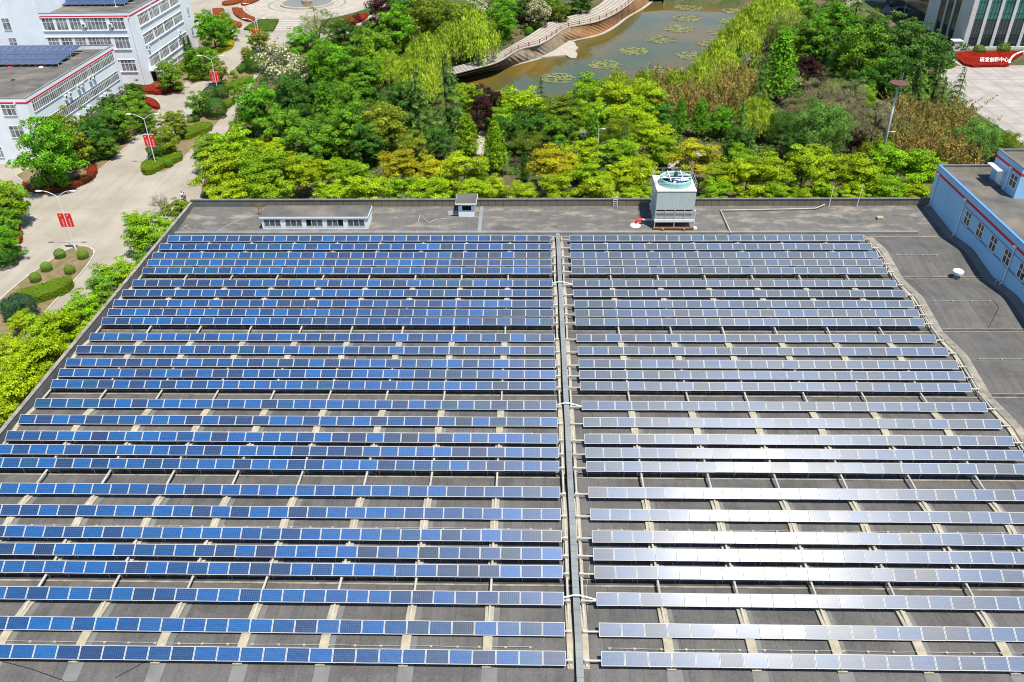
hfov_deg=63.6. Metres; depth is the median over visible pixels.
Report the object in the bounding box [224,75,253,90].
hedge
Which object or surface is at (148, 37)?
window
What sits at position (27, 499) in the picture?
support pipe
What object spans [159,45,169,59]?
window
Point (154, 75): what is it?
door
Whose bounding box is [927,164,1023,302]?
blue building
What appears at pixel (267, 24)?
lawn bed
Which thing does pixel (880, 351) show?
solar panel row
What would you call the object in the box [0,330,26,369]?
spreading tree
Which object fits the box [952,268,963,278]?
roof vent
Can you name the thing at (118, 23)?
window
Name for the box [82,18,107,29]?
window
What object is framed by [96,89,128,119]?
broadleaf tree
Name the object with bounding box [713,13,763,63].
willow tree
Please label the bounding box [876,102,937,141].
bamboo clump
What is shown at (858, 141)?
plum tree
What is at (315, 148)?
broadleaf tree
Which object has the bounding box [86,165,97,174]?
hedge
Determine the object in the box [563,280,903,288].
solar panel row
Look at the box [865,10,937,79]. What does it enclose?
broadleaf tree
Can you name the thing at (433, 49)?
willow tree
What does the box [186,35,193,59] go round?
cypress tree
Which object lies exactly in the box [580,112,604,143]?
conical tree
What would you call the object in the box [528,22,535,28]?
topiary ball
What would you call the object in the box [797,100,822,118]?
round shrub
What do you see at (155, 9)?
window
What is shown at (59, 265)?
traffic island
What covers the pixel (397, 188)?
spreading tree
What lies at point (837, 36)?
broadleaf tree
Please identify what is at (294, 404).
solar panel row
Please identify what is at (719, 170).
spreading tree
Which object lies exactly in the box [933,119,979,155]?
bamboo clump
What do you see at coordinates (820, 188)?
spreading tree
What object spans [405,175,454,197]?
spreading tree
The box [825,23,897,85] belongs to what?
broadleaf tree
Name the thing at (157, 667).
support pipe
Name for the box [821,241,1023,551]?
support pipe
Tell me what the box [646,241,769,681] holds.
support pipe
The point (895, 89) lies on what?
cedar tree
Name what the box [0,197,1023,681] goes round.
factory building
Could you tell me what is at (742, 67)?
bamboo clump
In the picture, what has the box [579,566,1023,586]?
solar panel row
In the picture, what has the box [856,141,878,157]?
round shrub
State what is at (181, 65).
hedge
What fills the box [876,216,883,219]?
roof block
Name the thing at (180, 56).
window
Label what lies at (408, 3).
broadleaf tree
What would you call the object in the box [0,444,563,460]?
solar panel row
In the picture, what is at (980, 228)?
window
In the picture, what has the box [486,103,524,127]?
spreading tree
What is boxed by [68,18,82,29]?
window
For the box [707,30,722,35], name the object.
lily pad bed
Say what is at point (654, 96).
bamboo clump
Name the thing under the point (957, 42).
stone pillar
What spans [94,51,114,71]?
window
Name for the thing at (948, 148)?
bamboo clump
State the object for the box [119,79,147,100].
broadleaf tree
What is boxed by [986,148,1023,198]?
roof penthouse
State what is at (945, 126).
bamboo clump
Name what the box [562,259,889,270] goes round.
solar panel row
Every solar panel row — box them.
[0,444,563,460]
[0,457,564,475]
[0,483,565,499]
[0,504,566,520]
[0,525,567,543]
[0,543,568,562]
[0,560,568,581]
[0,586,570,605]
[0,616,571,636]
[0,644,572,665]
[5,431,563,445]
[18,414,562,426]
[34,398,561,410]
[50,379,560,393]
[58,368,560,380]
[65,358,559,369]
[75,345,559,355]
[88,333,558,342]
[101,317,557,329]
[107,308,557,317]
[112,300,557,308]
[121,289,556,298]
[132,280,556,288]
[142,267,555,277]
[147,259,555,266]
[152,252,555,258]
[159,243,554,251]
[167,235,554,243]
[560,235,870,242]
[561,243,878,251]
[562,252,884,258]
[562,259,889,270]
[562,267,893,278]
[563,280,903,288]
[564,290,913,298]
[564,300,921,309]
[565,309,926,317]
[565,318,931,330]
[566,334,943,342]
[567,347,956,356]
[568,360,965,370]
[568,370,972,382]
[569,381,979,394]
[570,401,995,412]
[571,417,1010,429]
[572,434,1022,448]
[573,448,1023,463]
[573,461,1023,479]
[575,487,1023,502]
[576,509,1023,523]
[577,530,1023,548]
[578,548,1023,567]
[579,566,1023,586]
[581,592,1023,611]
[583,623,1023,642]
[584,651,1023,671]
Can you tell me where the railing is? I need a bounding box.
[505,0,629,55]
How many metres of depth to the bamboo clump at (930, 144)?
156.12 m
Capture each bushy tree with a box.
[601,116,637,148]
[761,109,798,143]
[785,96,856,154]
[952,117,1004,163]
[988,129,1023,157]
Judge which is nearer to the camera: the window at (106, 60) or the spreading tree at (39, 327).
the spreading tree at (39, 327)
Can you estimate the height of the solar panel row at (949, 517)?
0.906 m
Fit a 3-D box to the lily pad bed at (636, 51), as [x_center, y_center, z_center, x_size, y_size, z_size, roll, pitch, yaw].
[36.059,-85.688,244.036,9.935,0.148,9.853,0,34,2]
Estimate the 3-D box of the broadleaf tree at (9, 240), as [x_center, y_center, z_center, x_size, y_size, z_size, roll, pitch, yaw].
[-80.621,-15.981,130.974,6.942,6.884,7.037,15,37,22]
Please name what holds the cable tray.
on the factory building at (914, 227)
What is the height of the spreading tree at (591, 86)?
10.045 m
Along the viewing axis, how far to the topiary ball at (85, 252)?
131.67 m
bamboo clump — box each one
[618,81,670,115]
[627,63,686,85]
[651,75,684,115]
[652,61,689,103]
[654,83,696,125]
[662,74,702,110]
[665,78,718,120]
[680,81,736,119]
[682,66,740,107]
[697,52,739,93]
[701,68,749,107]
[702,51,760,93]
[709,73,752,114]
[724,60,782,101]
[873,124,938,161]
[875,87,930,129]
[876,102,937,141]
[878,113,933,149]
[889,92,949,129]
[898,130,954,166]
[899,111,948,148]
[900,99,970,135]
[907,92,965,125]
[916,118,963,158]
[920,125,974,170]
[923,104,974,138]
[928,131,994,163]
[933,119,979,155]
[936,91,997,130]
[939,102,1001,137]
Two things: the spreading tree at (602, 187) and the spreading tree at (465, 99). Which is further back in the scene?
the spreading tree at (465, 99)
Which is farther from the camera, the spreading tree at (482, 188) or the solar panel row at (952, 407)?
the spreading tree at (482, 188)
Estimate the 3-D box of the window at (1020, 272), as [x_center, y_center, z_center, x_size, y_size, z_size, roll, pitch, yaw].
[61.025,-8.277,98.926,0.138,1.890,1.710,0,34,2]
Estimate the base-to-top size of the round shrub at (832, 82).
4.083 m
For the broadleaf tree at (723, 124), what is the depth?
171.42 m
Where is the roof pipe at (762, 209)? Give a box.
[720,204,824,232]
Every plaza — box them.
[235,0,370,19]
[940,65,1023,142]
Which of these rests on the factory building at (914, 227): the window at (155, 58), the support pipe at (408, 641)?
the support pipe at (408, 641)
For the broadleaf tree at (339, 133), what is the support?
on the ground
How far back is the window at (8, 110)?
161.02 m
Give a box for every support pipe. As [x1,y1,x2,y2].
[0,241,170,456]
[0,241,215,542]
[0,241,259,665]
[61,241,301,680]
[144,241,343,681]
[228,241,386,681]
[312,241,429,681]
[396,241,472,681]
[481,241,515,681]
[552,236,573,669]
[560,236,589,670]
[602,241,683,681]
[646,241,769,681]
[690,241,855,681]
[733,241,941,681]
[777,241,1023,681]
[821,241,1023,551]
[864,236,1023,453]
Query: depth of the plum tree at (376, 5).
231.18 m
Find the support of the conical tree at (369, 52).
on the ground
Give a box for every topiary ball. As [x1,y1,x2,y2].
[28,272,40,282]
[40,262,51,271]
[53,248,65,258]
[64,265,75,274]
[76,249,88,259]
[163,159,172,167]
[187,117,193,122]
[192,115,199,121]
[203,87,217,100]
[204,97,226,117]
[214,84,229,98]
[245,53,266,72]
[524,26,533,34]
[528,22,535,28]
[535,23,542,29]
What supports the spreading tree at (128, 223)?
on the ground
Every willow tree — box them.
[377,48,407,85]
[393,55,443,106]
[401,30,453,80]
[434,18,470,63]
[450,7,500,66]
[601,69,633,101]
[629,68,659,95]
[659,65,690,92]
[682,56,723,97]
[694,37,740,77]
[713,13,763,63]
[730,0,777,48]
[731,92,778,138]
[759,0,803,38]
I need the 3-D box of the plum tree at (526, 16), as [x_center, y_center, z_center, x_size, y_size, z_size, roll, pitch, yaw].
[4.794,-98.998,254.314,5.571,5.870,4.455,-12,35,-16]
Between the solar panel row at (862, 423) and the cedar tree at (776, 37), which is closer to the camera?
the solar panel row at (862, 423)
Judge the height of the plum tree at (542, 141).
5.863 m
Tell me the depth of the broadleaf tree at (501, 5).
250.60 m
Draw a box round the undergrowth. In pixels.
[215,0,1003,178]
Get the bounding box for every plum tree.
[349,17,372,42]
[351,0,403,33]
[465,83,502,132]
[519,12,535,23]
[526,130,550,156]
[794,56,824,86]
[843,127,866,152]
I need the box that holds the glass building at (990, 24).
[886,0,1023,49]
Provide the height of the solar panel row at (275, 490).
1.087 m
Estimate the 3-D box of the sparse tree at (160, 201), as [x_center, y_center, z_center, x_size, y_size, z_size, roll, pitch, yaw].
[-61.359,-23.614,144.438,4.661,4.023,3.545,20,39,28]
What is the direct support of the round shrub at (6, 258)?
on the planting bed at (21, 225)
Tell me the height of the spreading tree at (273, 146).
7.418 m
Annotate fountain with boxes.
[280,0,333,9]
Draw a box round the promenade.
[448,0,631,72]
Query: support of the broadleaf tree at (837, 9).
on the ground
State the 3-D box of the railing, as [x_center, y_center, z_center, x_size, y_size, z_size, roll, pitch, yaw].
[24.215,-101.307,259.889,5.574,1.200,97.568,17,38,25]
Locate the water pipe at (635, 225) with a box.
[630,218,652,227]
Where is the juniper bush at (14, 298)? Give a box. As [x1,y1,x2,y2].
[0,292,40,321]
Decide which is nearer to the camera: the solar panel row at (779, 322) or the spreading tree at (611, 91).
the solar panel row at (779, 322)
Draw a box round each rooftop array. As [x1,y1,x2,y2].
[0,45,88,66]
[62,0,134,5]
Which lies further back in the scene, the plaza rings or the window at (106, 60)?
the plaza rings
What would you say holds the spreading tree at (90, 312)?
on the ground
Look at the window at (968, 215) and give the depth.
111.34 m
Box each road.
[0,0,927,427]
[846,0,903,13]
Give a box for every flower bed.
[212,8,241,27]
[222,0,242,5]
[232,7,254,21]
[241,0,258,5]
[344,12,367,23]
[952,51,1023,67]
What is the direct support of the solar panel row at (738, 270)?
on the factory building at (914, 227)
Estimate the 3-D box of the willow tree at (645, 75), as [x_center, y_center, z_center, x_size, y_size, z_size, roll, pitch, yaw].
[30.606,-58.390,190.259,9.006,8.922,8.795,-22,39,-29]
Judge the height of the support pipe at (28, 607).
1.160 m
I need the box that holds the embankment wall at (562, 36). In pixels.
[440,0,654,80]
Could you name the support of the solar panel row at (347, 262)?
on the factory building at (914, 227)
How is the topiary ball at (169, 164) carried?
on the traffic island at (183, 146)
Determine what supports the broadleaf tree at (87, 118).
on the planting bed at (24, 175)
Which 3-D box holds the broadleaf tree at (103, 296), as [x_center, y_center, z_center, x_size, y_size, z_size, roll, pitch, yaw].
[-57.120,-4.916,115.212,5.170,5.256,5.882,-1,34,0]
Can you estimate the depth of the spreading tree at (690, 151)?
150.41 m
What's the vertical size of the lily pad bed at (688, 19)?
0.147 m
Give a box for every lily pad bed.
[539,73,575,83]
[588,60,621,69]
[617,47,650,55]
[643,66,673,75]
[645,35,677,43]
[663,25,694,32]
[671,14,702,21]
[673,5,702,10]
[675,51,701,59]
[694,40,712,46]
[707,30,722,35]
[717,18,734,23]
[720,8,740,13]
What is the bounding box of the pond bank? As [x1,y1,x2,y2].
[468,0,776,88]
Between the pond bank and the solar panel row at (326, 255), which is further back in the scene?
the pond bank
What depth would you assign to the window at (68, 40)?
204.39 m
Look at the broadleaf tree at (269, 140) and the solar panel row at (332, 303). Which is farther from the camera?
the broadleaf tree at (269, 140)
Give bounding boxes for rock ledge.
[541,40,578,58]
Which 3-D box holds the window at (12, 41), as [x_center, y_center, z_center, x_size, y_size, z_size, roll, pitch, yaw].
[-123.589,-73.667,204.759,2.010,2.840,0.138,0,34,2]
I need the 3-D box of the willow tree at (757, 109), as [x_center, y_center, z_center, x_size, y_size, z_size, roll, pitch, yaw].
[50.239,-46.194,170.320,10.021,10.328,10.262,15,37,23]
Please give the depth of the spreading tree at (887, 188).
140.21 m
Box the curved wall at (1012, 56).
[1008,51,1023,65]
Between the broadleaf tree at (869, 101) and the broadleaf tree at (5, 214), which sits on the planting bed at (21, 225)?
the broadleaf tree at (5, 214)
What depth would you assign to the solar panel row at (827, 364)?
88.17 m
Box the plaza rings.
[237,0,371,19]
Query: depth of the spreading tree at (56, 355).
104.12 m
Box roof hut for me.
[448,193,477,216]
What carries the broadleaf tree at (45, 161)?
on the planting bed at (24, 175)
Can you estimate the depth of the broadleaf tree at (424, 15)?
236.28 m
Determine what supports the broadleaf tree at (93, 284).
on the ground
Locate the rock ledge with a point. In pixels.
(569, 48)
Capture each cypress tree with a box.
[182,37,190,60]
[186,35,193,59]
[519,152,529,181]
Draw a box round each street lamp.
[36,190,76,249]
[126,113,158,161]
[197,55,223,94]
[242,18,264,51]
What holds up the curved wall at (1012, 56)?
on the ground
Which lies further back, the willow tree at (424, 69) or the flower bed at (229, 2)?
the flower bed at (229, 2)
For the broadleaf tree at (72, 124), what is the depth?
166.09 m
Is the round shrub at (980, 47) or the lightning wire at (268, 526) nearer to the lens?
the lightning wire at (268, 526)
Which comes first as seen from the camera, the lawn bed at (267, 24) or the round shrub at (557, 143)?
the round shrub at (557, 143)
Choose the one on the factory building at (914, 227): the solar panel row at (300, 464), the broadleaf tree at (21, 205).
the solar panel row at (300, 464)
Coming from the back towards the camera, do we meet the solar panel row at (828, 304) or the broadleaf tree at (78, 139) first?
the broadleaf tree at (78, 139)
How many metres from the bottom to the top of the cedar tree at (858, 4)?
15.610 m
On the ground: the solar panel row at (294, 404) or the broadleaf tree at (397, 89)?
the broadleaf tree at (397, 89)
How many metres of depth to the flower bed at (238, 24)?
276.19 m
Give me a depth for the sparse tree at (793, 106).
174.19 m
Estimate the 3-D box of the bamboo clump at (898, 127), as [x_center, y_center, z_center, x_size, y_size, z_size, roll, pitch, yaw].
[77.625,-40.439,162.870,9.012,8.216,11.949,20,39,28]
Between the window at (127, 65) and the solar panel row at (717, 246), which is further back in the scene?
the window at (127, 65)
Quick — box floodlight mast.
[880,73,909,154]
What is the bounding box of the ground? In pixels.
[200,0,1023,197]
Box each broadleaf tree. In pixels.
[0,179,30,229]
[0,199,20,236]
[0,219,29,257]
[5,115,90,188]
[28,105,85,151]
[57,127,94,168]
[75,119,117,159]
[78,105,123,144]
[80,283,114,309]
[84,269,119,304]
[95,134,121,157]
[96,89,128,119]
[98,102,138,140]
[117,90,154,124]
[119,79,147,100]
[128,105,157,131]
[133,250,147,265]
[149,125,181,154]
[153,58,188,91]
[155,110,189,137]
[181,46,217,79]
[184,90,212,115]
[193,8,215,30]
[193,13,231,50]
[202,47,219,62]
[204,59,233,84]
[213,11,237,34]
[223,20,239,39]
[228,77,287,134]
[239,46,253,61]
[245,27,270,52]
[251,109,306,152]
[259,132,283,148]
[274,71,317,118]
[279,118,338,172]
[283,97,316,131]
[285,24,323,63]
[295,81,339,116]
[300,115,342,156]
[301,36,362,90]
[314,101,372,162]
[319,17,362,58]
[330,75,378,123]
[339,104,367,124]
[342,56,385,98]
[343,123,387,163]
[349,21,400,62]
[358,101,408,154]
[368,81,424,127]
[372,2,419,54]
[382,0,426,33]
[397,129,433,169]
[405,0,452,39]
[411,126,455,164]
[428,0,469,48]
[453,1,480,23]
[483,0,517,26]
[484,115,512,145]
[491,10,518,38]
[505,105,552,149]
[511,0,535,21]
[536,113,565,147]
[540,0,559,19]
[549,0,570,22]
[552,115,580,146]
[565,98,590,129]
[569,0,593,13]
[595,149,622,175]
[705,105,735,136]
[724,126,757,154]
[778,18,836,63]
[790,0,816,22]
[803,35,835,67]
[809,0,862,39]
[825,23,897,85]
[830,23,861,60]
[842,65,882,96]
[851,84,881,114]
[854,7,892,49]
[863,51,914,101]
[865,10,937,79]
[895,14,933,39]
[896,23,969,88]
[920,29,951,54]
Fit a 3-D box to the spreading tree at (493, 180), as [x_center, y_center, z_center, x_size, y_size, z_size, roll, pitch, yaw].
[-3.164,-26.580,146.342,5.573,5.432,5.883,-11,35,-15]
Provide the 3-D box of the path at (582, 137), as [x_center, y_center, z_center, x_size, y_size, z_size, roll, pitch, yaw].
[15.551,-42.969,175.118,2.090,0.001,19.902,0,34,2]
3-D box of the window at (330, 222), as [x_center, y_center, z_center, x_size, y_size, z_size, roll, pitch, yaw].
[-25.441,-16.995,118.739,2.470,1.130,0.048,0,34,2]
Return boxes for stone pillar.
[950,39,963,50]
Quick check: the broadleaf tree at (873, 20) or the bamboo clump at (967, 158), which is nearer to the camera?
the bamboo clump at (967, 158)
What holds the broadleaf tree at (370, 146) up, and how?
on the ground
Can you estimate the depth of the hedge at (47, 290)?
121.98 m
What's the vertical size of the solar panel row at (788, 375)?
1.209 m
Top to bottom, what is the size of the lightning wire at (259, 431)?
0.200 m
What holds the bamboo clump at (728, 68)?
on the ground
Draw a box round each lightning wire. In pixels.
[7,640,531,649]
[10,524,551,529]
[23,430,494,432]
[222,230,611,230]
[589,433,980,435]
[597,529,1023,534]
[608,647,1023,654]
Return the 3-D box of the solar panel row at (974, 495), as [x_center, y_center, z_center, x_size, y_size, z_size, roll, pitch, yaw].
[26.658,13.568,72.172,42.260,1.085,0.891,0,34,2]
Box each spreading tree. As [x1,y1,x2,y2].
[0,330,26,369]
[0,361,45,411]
[0,364,21,393]
[0,393,20,425]
[1,335,61,383]
[5,308,34,332]
[14,309,73,361]
[41,328,75,362]
[45,304,89,342]
[63,287,103,321]
[63,320,80,341]
[89,255,137,290]
[120,210,148,228]
[120,231,149,256]
[124,210,173,249]
[157,197,189,219]
[186,150,242,195]
[190,132,227,163]
[201,177,248,198]
[209,122,262,175]
[236,149,292,197]
[243,169,296,198]
[249,137,298,166]
[275,150,323,197]
[312,157,341,187]
[312,179,356,198]
[327,159,376,192]
[333,74,357,92]
[345,175,393,198]
[377,148,418,182]
[383,176,416,197]
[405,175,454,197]
[412,154,455,187]
[431,150,489,189]
[448,82,486,115]
[454,177,492,197]
[480,172,509,197]
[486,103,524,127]
[488,89,517,110]
[499,84,550,118]
[504,179,541,197]
[524,142,579,184]
[538,168,583,197]
[540,93,575,124]
[559,136,602,181]
[566,71,606,109]
[571,97,620,129]
[572,157,605,194]
[577,175,621,197]
[594,80,645,120]
[597,138,643,166]
[600,156,647,194]
[614,94,658,137]
[618,184,643,197]
[626,154,660,187]
[627,77,670,113]
[627,115,676,159]
[635,182,651,197]
[648,133,683,170]
[650,100,676,133]
[664,137,722,179]
[696,178,734,197]
[699,159,742,191]
[716,157,774,195]
[721,142,756,172]
[736,189,760,197]
[747,150,799,197]
[758,181,793,197]
[777,132,807,154]
[782,142,833,193]
[786,186,812,197]
[800,152,860,191]
[803,178,837,197]
[835,152,888,193]
[836,178,871,196]
[865,174,909,196]
[868,143,932,185]
[897,180,930,196]
[902,150,946,184]
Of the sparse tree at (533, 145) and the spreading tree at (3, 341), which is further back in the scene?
the sparse tree at (533, 145)
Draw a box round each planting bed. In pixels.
[0,183,23,270]
[15,96,159,184]
[151,24,234,83]
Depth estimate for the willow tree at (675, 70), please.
188.24 m
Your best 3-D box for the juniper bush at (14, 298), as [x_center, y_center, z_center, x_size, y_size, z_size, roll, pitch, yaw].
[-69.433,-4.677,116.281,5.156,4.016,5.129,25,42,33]
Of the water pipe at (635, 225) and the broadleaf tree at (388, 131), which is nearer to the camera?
the water pipe at (635, 225)
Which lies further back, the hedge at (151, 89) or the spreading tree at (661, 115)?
the hedge at (151, 89)
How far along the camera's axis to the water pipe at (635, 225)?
118.67 m
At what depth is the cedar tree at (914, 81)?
183.51 m
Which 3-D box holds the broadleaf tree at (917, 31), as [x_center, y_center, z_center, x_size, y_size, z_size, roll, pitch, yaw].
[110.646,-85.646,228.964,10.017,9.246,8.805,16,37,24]
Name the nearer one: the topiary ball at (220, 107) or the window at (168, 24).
the topiary ball at (220, 107)
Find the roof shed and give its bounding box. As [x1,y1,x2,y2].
[259,205,371,228]
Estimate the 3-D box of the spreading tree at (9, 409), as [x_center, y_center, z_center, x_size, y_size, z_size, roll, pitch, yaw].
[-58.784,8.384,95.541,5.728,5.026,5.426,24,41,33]
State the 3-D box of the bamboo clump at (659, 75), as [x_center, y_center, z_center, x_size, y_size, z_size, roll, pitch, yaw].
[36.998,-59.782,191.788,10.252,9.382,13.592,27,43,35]
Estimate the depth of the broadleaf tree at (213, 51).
223.13 m
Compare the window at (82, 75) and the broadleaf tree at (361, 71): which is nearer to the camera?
the window at (82, 75)
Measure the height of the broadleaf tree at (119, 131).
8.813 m
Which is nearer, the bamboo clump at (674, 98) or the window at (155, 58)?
the bamboo clump at (674, 98)
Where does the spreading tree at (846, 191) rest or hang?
on the ground
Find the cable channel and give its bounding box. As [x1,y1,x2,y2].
[477,206,483,229]
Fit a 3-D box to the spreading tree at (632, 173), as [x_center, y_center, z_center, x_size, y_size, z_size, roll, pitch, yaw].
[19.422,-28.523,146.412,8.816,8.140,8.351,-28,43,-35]
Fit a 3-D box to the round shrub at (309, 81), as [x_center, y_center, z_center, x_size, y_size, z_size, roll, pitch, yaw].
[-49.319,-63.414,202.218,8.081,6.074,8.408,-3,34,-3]
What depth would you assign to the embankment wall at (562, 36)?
252.62 m
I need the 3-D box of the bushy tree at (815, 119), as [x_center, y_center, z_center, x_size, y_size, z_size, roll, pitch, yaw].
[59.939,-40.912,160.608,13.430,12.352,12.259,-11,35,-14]
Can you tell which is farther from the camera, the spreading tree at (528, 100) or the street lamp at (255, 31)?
the street lamp at (255, 31)
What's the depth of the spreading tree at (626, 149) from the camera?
153.12 m
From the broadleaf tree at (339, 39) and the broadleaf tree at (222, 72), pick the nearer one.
the broadleaf tree at (222, 72)
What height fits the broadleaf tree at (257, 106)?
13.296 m
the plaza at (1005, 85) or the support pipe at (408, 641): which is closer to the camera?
the support pipe at (408, 641)
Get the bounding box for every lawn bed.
[244,18,278,31]
[321,7,376,28]
[937,61,955,68]
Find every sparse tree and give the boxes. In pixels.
[148,193,171,214]
[287,7,346,42]
[505,127,552,165]
[762,21,782,48]
[769,7,806,34]
[778,97,810,125]
[796,77,842,111]
[830,95,870,131]
[834,79,868,110]
[851,119,883,147]
[852,98,907,141]
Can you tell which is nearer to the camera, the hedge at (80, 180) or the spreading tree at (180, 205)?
the spreading tree at (180, 205)
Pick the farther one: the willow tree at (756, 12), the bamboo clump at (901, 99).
the willow tree at (756, 12)
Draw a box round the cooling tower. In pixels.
[649,168,697,230]
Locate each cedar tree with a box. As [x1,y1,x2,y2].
[402,63,439,139]
[426,53,466,138]
[445,61,460,96]
[535,77,547,112]
[620,122,633,156]
[720,97,752,155]
[736,40,746,69]
[745,130,758,163]
[746,54,774,109]
[760,28,778,64]
[817,36,847,88]
[845,0,867,25]
[880,69,905,111]
[891,39,931,109]
[918,43,949,101]
[930,77,948,110]
[942,67,967,111]
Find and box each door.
[151,71,156,80]
[994,172,1003,184]
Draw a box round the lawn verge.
[850,1,886,12]
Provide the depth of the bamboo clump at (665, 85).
184.26 m
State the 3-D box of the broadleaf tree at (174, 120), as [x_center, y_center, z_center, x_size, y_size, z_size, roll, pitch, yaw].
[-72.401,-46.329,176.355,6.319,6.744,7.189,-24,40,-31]
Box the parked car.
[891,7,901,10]
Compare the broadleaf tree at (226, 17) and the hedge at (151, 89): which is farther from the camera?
the broadleaf tree at (226, 17)
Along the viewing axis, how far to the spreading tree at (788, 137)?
159.30 m
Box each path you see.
[477,131,484,154]
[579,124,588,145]
[665,152,705,170]
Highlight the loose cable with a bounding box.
[0,660,63,680]
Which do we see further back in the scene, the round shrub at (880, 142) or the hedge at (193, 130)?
the hedge at (193, 130)
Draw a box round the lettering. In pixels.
[980,57,1008,61]
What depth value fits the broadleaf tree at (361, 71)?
193.87 m
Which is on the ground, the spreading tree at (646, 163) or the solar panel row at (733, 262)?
the spreading tree at (646, 163)
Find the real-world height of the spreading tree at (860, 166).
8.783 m
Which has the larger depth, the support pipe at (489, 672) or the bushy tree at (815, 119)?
the bushy tree at (815, 119)
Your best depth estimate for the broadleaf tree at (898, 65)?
187.23 m
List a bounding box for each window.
[0,18,11,29]
[0,105,17,115]
[0,147,4,157]
[8,38,17,44]
[8,126,23,137]
[31,87,56,111]
[39,109,62,128]
[41,18,55,30]
[47,38,59,44]
[54,18,68,29]
[54,74,77,97]
[61,37,73,44]
[61,95,83,115]
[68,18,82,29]
[74,37,86,44]
[75,63,96,83]
[81,82,102,103]
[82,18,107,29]
[87,37,111,44]
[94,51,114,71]
[100,71,119,90]
[108,18,125,29]
[113,37,130,48]
[114,89,123,99]
[120,60,136,70]
[137,10,149,25]
[143,29,154,44]
[148,4,159,19]
[149,51,159,66]
[153,23,164,37]
[159,0,169,12]
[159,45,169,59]
[164,17,173,31]
[169,0,178,7]
[169,38,178,52]
[173,11,182,25]
[177,52,183,60]
[178,32,186,46]
[263,219,280,226]
[285,219,302,226]
[305,219,322,225]
[326,219,343,225]
[347,219,364,225]
[963,210,972,226]
[974,221,984,239]
[987,234,998,252]
[1001,247,1011,266]
[1008,172,1018,188]
[1015,262,1023,281]
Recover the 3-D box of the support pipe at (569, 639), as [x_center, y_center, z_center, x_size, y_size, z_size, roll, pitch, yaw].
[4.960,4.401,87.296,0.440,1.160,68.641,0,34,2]
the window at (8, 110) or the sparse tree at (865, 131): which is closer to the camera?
the window at (8, 110)
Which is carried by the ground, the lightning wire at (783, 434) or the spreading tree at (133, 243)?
the spreading tree at (133, 243)
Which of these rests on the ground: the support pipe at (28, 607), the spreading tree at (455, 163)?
the spreading tree at (455, 163)
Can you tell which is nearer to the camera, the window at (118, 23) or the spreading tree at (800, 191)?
the spreading tree at (800, 191)
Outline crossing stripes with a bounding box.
[275,20,301,29]
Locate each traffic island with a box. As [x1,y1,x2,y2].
[0,245,94,354]
[148,56,258,172]
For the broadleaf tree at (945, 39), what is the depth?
215.05 m
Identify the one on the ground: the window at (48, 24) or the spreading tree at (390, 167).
the spreading tree at (390, 167)
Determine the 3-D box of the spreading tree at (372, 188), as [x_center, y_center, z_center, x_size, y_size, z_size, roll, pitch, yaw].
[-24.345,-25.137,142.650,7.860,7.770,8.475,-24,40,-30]
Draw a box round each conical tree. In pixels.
[310,79,341,124]
[358,36,389,91]
[452,112,482,155]
[480,119,510,174]
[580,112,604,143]
[672,98,690,133]
[685,98,714,137]
[755,29,803,102]
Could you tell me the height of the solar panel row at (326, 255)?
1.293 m
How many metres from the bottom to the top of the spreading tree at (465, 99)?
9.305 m
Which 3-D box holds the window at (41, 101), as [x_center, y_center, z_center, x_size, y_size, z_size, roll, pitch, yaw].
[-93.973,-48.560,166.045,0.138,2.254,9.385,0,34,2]
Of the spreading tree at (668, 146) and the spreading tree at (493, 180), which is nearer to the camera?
the spreading tree at (493, 180)
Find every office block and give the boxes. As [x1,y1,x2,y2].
[0,0,198,84]
[0,44,124,163]
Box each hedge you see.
[2,275,73,315]
[16,225,22,243]
[21,171,95,193]
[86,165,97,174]
[125,81,183,94]
[126,97,159,109]
[140,151,183,175]
[179,62,200,72]
[181,121,212,139]
[187,72,201,81]
[199,38,234,53]
[222,98,234,108]
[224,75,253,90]
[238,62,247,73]
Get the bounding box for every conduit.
[557,402,580,405]
[564,594,596,599]
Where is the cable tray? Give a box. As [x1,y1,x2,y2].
[556,233,583,681]
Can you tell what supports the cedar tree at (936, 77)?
on the ground
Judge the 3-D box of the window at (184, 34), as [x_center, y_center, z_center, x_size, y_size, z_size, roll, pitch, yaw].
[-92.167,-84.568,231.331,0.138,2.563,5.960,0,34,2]
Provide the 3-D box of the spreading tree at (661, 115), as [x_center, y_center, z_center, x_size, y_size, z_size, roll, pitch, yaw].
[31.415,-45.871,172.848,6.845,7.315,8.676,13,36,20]
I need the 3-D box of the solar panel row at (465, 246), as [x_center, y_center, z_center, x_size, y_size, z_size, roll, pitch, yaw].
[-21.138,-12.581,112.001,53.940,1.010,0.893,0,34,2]
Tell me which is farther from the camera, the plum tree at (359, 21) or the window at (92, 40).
the plum tree at (359, 21)
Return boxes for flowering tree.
[251,41,309,91]
[464,0,488,11]
[525,0,552,26]
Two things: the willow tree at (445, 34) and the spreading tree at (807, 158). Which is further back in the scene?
the willow tree at (445, 34)
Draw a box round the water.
[445,0,766,103]
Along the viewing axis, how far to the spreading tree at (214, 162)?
145.23 m
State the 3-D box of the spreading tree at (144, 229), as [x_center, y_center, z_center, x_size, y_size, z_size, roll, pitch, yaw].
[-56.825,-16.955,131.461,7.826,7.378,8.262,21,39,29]
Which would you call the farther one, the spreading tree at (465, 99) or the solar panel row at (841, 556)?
the spreading tree at (465, 99)
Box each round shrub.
[0,245,18,267]
[145,139,170,157]
[296,69,322,89]
[496,189,508,197]
[546,139,567,157]
[783,88,807,107]
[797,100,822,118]
[818,80,840,97]
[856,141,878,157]
[872,139,897,156]
[972,44,985,52]
[996,42,1010,51]
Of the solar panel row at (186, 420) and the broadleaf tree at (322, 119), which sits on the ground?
the broadleaf tree at (322, 119)

